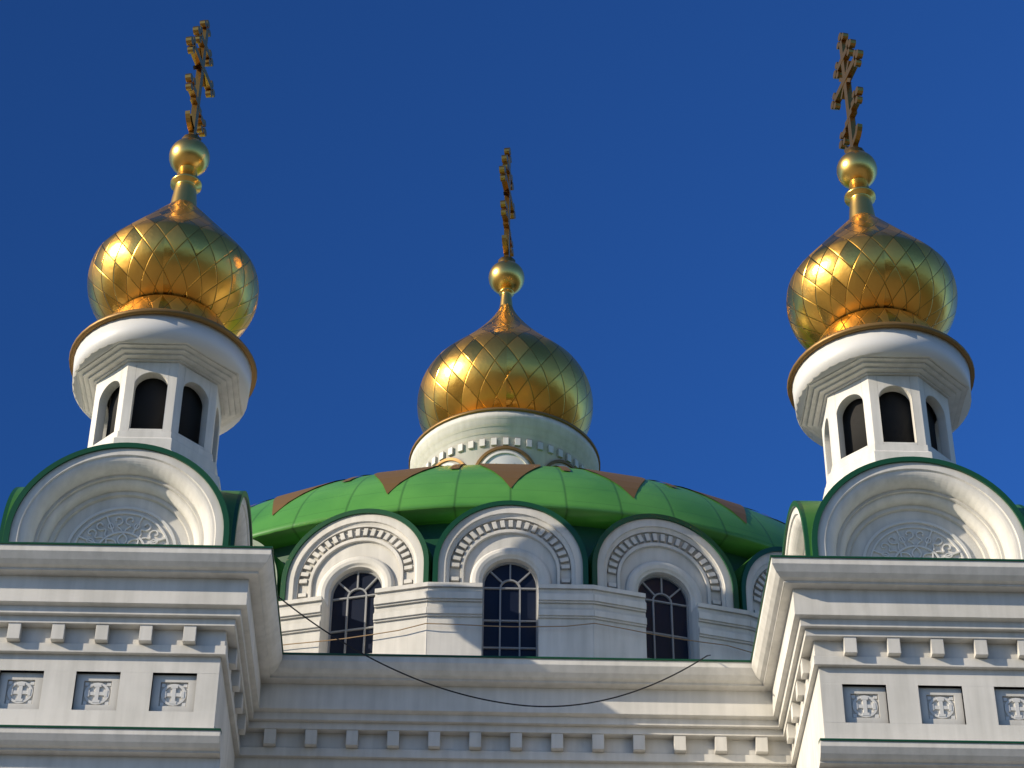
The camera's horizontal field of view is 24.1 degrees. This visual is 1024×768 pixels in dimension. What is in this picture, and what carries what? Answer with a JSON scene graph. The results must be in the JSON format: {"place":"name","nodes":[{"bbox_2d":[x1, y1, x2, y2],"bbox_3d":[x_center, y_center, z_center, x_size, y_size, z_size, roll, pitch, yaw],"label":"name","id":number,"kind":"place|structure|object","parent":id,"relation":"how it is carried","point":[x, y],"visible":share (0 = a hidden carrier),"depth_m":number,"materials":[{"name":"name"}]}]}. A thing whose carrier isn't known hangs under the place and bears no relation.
{"place":"outdoors","nodes":[
{"label":"outdoors","id":0,"kind":"place"},
{"bbox_2d":[0,342,1023,767],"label":"building walls","id":1,"kind":"structure","parent":0,"point":[138,626],"depth_m":30.36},
{"bbox_2d":[278,596,710,706],"bbox_3d":[0.463,3.162,30.672,6.677,2.584,2.116,21,-42,-24],"label":"hanging cable","id":2,"kind":"object","parent":1,"relation":"attached to","point":[482,698],"visible":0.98,"depth_m":29.72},
{"bbox_2d":[330,565,687,658],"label":"window panes","id":3,"kind":"structure","parent":1,"relation":"in","point":[509,611],"depth_m":34.38,"materials":[{"name":"black glass"}]},
{"bbox_2d":[327,562,690,658],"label":"window frames","id":4,"kind":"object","parent":1,"relation":"in","point":[500,588],"visible":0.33,"depth_m":34.46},
{"bbox_2d":[0,442,1023,743],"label":"roof edging","id":5,"kind":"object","parent":1,"relation":"attached to","point":[434,536],"depth_m":30.66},
{"bbox_2d":[2,487,1023,608],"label":"church barrel roofs","id":6,"kind":"structure","parent":1,"relation":"on","point":[809,507],"depth_m":30.35,"materials":[{"name":"green metal"}]},
{"bbox_2d":[5,506,1023,719],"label":"ornamental reliefs","id":7,"kind":"object","parent":1,"relation":"attached to","point":[96,694],"visible":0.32,"depth_m":29.97,"materials":[{"name":"white stone"}]},
{"bbox_2d":[283,623,751,652],"bbox_3d":[-0.179,5.070,35.670,16.515,0.144,5.513,1,-38,-1],"label":"church lightning wire","id":8,"kind":"object","parent":1,"relation":"attached to","point":[518,626],"visible":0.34,"depth_m":33.60,"materials":[{"name":"beige"}]},
{"bbox_2d":[250,465,784,558],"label":"church dome","id":9,"kind":"structure","parent":1,"relation":"on","point":[447,494],"depth_m":36.02,"materials":[{"name":"green metal"}]},
{"bbox_2d":[87,200,957,434],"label":"onion domes","id":10,"kind":"structure","parent":1,"relation":"on","point":[852,271],"depth_m":33.22,"materials":[{"name":"gold metal"}]},
{"bbox_2d":[169,137,876,306],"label":"finial balls","id":11,"kind":"object","parent":10,"relation":"on","point":[189,159],"visible":0.98,"depth_m":35.21},
{"bbox_2d":[182,20,864,261],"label":"crosses","id":12,"kind":"object","parent":11,"relation":"on","point":[843,74],"visible":0.94,"depth_m":36.55,"materials":[{"name":"gold metal"}]},
{"bbox_2d":[0,0,1023,525],"label":"sky","id":13,"kind":"structure","parent":0,"point":[674,164],"materials":[{"name":"blue"}]},
{"bbox_2d":[72,314,970,463],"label":"cornice","id":14,"kind":"structure","parent":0,"point":[221,348],"depth_m":32.08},
{"bbox_2d":[69,308,974,523],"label":"decorative trim","id":15,"kind":"structure","parent":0,"point":[510,474],"depth_m":36.32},
{"bbox_2d":[106,378,937,455],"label":"belfry openings","id":16,"kind":"object","parent":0,"point":[151,394],"visible":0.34,"depth_m":31.90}
]}

